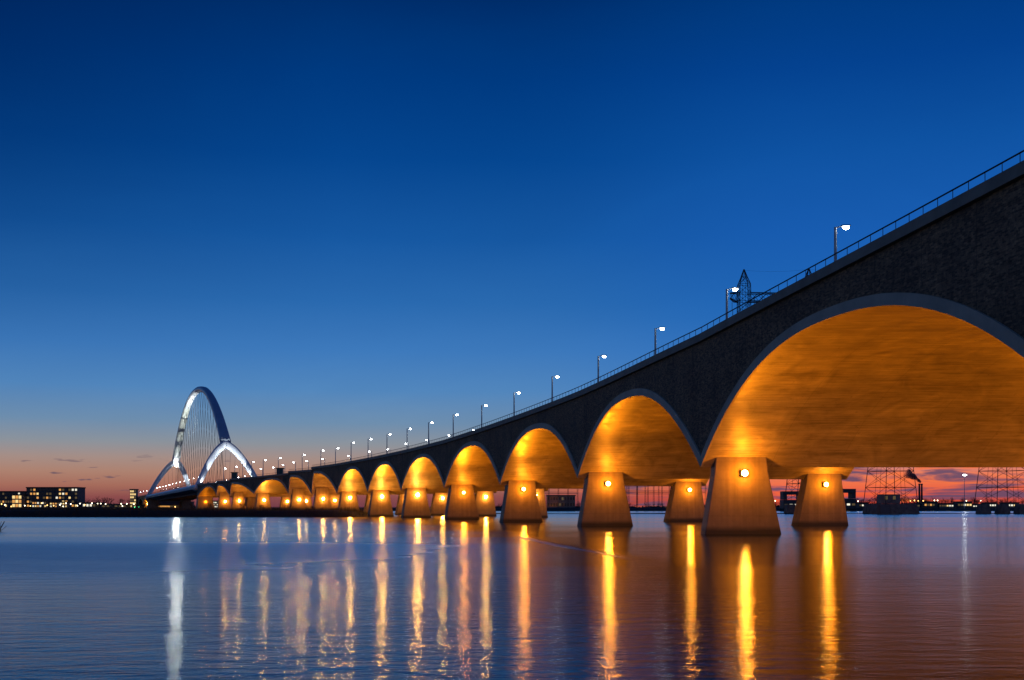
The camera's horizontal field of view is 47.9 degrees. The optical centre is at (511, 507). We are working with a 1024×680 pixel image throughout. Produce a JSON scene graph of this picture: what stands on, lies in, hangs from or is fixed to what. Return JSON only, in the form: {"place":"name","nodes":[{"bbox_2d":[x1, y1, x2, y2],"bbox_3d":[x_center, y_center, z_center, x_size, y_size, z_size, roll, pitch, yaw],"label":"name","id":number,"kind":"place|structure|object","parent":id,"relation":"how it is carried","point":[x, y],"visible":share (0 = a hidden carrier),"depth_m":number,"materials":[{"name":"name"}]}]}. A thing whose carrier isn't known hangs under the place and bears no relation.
{"place":"outdoors","nodes":[
{"label":"outdoors","id":0,"kind":"place"},
{"bbox_2d":[0,509,1014,516],"bbox_3d":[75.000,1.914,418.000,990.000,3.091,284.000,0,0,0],"label":"floodplain","id":1,"kind":"structure","parent":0,"point":[195,513],"depth_m":290.44,"materials":[{"name":"soil"}]},
{"bbox_2d":[0,505,367,516],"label":"reeds","id":2,"kind":"object","parent":1,"relation":"on","point":[204,509],"visible":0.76,"depth_m":298.10,"materials":[{"name":"plant"}]},
{"bbox_2d":[784,504,795,512],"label":"pylon foundation","id":3,"kind":"object","parent":1,"relation":"on","point":[789,508],"visible":0.21,"depth_m":443.45,"materials":[{"name":"concrete"}]},
{"bbox_2d":[785,269,811,499],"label":"power pylon","id":4,"kind":"object","parent":3,"relation":"on","point":[808,270],"visible":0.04,"depth_m":445.61,"materials":[{"name":"metal"}]},
{"bbox_2d":[862,494,919,513],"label":"pylon foundation","id":5,"kind":"object","parent":1,"relation":"on","point":[891,508],"visible":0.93,"depth_m":431.86,"materials":[{"name":"stone"}]},
{"bbox_2d":[880,505,889,513],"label":"dark doorway","id":6,"kind":"structure","parent":5,"relation":"in","point":[884,509],"depth_m":431.11,"materials":[{"name":"black"}]},
{"bbox_2d":[863,467,917,504],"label":"power pylon","id":7,"kind":"object","parent":5,"relation":"on","point":[886,471],"visible":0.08,"depth_m":439.31,"materials":[{"name":"metal"}]},
{"bbox_2d":[975,504,1023,513],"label":"pylon foundation","id":8,"kind":"object","parent":1,"relation":"on","point":[999,508],"visible":0.63,"depth_m":433.51,"materials":[{"name":"concrete"}]},
{"bbox_2d":[974,467,1023,504],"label":"power pylon","id":9,"kind":"object","parent":8,"relation":"on","point":[997,471],"visible":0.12,"depth_m":438.44,"materials":[{"name":"metal"}]},
{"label":"pylon foundation","id":10,"kind":"object","parent":1,"relation":"on","visible":0},
{"bbox_2d":[730,269,775,312],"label":"power pylon","id":11,"kind":"object","parent":10,"relation":"on","point":[743,275],"visible":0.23,"depth_m":439.51,"materials":[{"name":"metal"}]},
{"bbox_2d":[2,507,1013,510],"bbox_3d":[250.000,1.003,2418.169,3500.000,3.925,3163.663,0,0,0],"label":"bank","id":12,"kind":"structure","parent":0,"point":[777,509],"depth_m":851.22,"materials":[{"name":"soil"}]},
{"bbox_2d":[0,491,25,506],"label":"office building","id":13,"kind":"structure","parent":12,"relation":"on","point":[6,498],"depth_m":905.00,"materials":[{"name":"concrete"}]},
{"bbox_2d":[11,494,25,507],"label":"office building","id":14,"kind":"structure","parent":12,"relation":"on","point":[19,500],"depth_m":893.00,"materials":[{"name":"concrete"}]},
{"bbox_2d":[31,501,49,507],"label":"terraced house","id":15,"kind":"structure","parent":12,"relation":"on","point":[36,504],"depth_m":885.00,"materials":[{"name":"brick"}]},
{"bbox_2d":[26,487,85,507],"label":"office building","id":16,"kind":"structure","parent":12,"relation":"on","point":[75,496],"depth_m":900.00,"materials":[{"name":"concrete"}]},
{"bbox_2d":[49,501,71,507],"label":"terraced house","id":17,"kind":"structure","parent":12,"relation":"on","point":[57,503],"depth_m":885.00,"materials":[{"name":"brick"}]},
{"bbox_2d":[82,502,104,507],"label":"warehouse","id":18,"kind":"structure","parent":12,"relation":"on","point":[89,504],"depth_m":890.00,"materials":[{"name":"metal"}]},
{"bbox_2d":[101,504,130,507],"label":"warehouse","id":19,"kind":"structure","parent":12,"relation":"on","point":[116,505],"depth_m":879.90,"materials":[{"name":"metal"}]},
{"bbox_2d":[129,489,138,506],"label":"lit tower","id":20,"kind":"structure","parent":12,"relation":"on","point":[133,496],"depth_m":889.90,"materials":[{"name":"concrete"}]},
{"bbox_2d":[85,497,195,507],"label":"woodland","id":21,"kind":"object","parent":12,"relation":"on","point":[112,500],"visible":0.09,"depth_m":964.82,"materials":[{"name":"black plant"}]},
{"bbox_2d":[138,494,180,507],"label":"building","id":22,"kind":"structure","parent":12,"relation":"on","point":[142,501],"depth_m":855.95,"materials":[{"name":"concrete"}]},
{"bbox_2d":[546,495,575,507],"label":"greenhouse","id":23,"kind":"object","parent":12,"relation":"on","point":[555,499],"visible":0.91,"depth_m":900.00,"materials":[{"name":"glass"}]},
{"bbox_2d":[545,489,577,507],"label":"substation gantry","id":24,"kind":"object","parent":12,"relation":"on","point":[567,493],"visible":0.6,"depth_m":859.90,"materials":[{"name":"metal"}]},
{"bbox_2d":[495,502,704,507],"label":"woodland","id":25,"kind":"object","parent":12,"relation":"on","point":[652,506],"visible":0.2,"depth_m":922.46,"materials":[{"name":"black plant"}]},
{"bbox_2d":[626,486,669,507],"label":"substation gantry","id":26,"kind":"object","parent":12,"relation":"on","point":[637,490],"visible":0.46,"depth_m":859.95,"materials":[{"name":"metal"}]},
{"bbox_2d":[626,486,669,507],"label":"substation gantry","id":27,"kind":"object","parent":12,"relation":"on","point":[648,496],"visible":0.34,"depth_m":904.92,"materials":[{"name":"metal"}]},
{"bbox_2d":[780,491,798,508],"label":"portal building","id":28,"kind":"structure","parent":12,"relation":"on","point":[783,501],"depth_m":850.00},
{"bbox_2d":[843,489,855,508],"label":"portal building","id":29,"kind":"structure","parent":12,"relation":"on","point":[850,503],"depth_m":849.00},
{"bbox_2d":[856,502,868,507],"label":"works building","id":30,"kind":"structure","parent":12,"relation":"on","point":[859,505],"depth_m":865.00,"materials":[{"name":"concrete"}]},
{"bbox_2d":[775,496,1023,506],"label":"woodland","id":31,"kind":"object","parent":12,"relation":"on","point":[945,500],"visible":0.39,"depth_m":983.80,"materials":[{"name":"black plant"}]},
{"bbox_2d":[918,484,919,500],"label":"chimney","id":32,"kind":"object","parent":12,"relation":"on","point":[919,492],"visible":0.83,"depth_m":1299.06,"materials":[{"name":"concrete"}]},
{"bbox_2d":[921,484,922,499],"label":"chimney","id":33,"kind":"object","parent":12,"relation":"on","point":[921,491],"visible":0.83,"depth_m":1299.10,"materials":[{"name":"concrete"}]},
{"bbox_2d":[916,501,937,507],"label":"works building","id":34,"kind":"structure","parent":12,"relation":"on","point":[928,504],"depth_m":869.00,"materials":[{"name":"concrete"}]},
{"bbox_2d":[938,503,953,507],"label":"works building","id":35,"kind":"structure","parent":12,"relation":"on","point":[945,505],"depth_m":871.00,"materials":[{"name":"concrete"}]},
{"bbox_2d":[952,501,972,507],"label":"works building","id":36,"kind":"structure","parent":12,"relation":"on","point":[960,504],"depth_m":873.00,"materials":[{"name":"concrete"}]},
{"bbox_2d":[962,474,966,507],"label":"mast lamp","id":37,"kind":"object","parent":12,"relation":"on","point":[964,475],"visible":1,"depth_m":859.79,"materials":[{"name":"grey metal"}]},
{"bbox_2d":[980,502,997,507],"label":"works building","id":38,"kind":"structure","parent":12,"relation":"on","point":[992,504],"depth_m":877.00,"materials":[{"name":"concrete"}]},
{"bbox_2d":[999,502,1019,507],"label":"works building","id":39,"kind":"structure","parent":12,"relation":"on","point":[1011,504],"depth_m":879.00,"materials":[{"name":"concrete"}]},
{"bbox_2d":[0,511,1023,679],"bbox_3d":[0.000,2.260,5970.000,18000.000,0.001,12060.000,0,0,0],"label":"river water","id":40,"kind":"structure","parent":0,"point":[859,597],"depth_m":28.45,"materials":[{"name":"blue liquid"}]},
{"bbox_2d":[145,386,256,508],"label":"steel arch bridge","id":41,"kind":"structure","parent":40,"relation":"in","point":[187,495],"depth_m":647.16,"materials":[{"name":"metal"}]},
{"bbox_2d":[197,150,1023,533],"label":"arch viaduct","id":42,"kind":"object","parent":40,"relation":"in","point":[901,346],"visible":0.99,"depth_m":97.36,"materials":[{"name":"concrete"}]},
{"bbox_2d":[231,472,238,478],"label":"service cabinet","id":43,"kind":"object","parent":42,"relation":"on","point":[234,474],"visible":0.76,"depth_m":498.14,"materials":[{"name":"metal"}]},
{"bbox_2d":[275,468,284,473],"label":"service cabinet","id":44,"kind":"object","parent":42,"relation":"on","point":[280,470],"visible":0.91,"depth_m":421.49,"materials":[{"name":"metal"}]},
{"bbox_2d":[513,392,519,415],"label":"street lamp","id":45,"kind":"object","parent":42,"relation":"on","point":[514,402],"visible":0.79,"depth_m":205.44,"materials":[{"name":"grey metal"}]},
{"bbox_2d":[551,375,558,401],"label":"street lamp","id":46,"kind":"object","parent":42,"relation":"on","point":[557,376],"visible":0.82,"depth_m":183.22,"materials":[{"name":"grey metal"}]},
{"bbox_2d":[597,355,606,381],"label":"street lamp","id":47,"kind":"object","parent":42,"relation":"on","point":[604,356],"visible":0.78,"depth_m":160.79,"materials":[{"name":"grey metal"}]},
{"bbox_2d":[654,327,664,354],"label":"street lamp","id":48,"kind":"object","parent":42,"relation":"on","point":[661,328],"visible":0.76,"depth_m":138.11,"materials":[{"name":"grey metal"}]},
{"bbox_2d":[726,287,738,318],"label":"street lamp","id":49,"kind":"object","parent":42,"relation":"on","point":[735,288],"visible":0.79,"depth_m":115.52,"materials":[{"name":"grey metal"}]},
{"bbox_2d":[834,225,850,260],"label":"street lamp","id":50,"kind":"object","parent":42,"relation":"on","point":[845,227],"visible":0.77,"depth_m":92.56,"materials":[{"name":"grey metal"}]},
{"bbox_2d":[0,0,1023,506],"label":"sky","id":51,"kind":"structure","parent":0,"point":[340,222],"materials":[{"name":"blue"}]}
]}

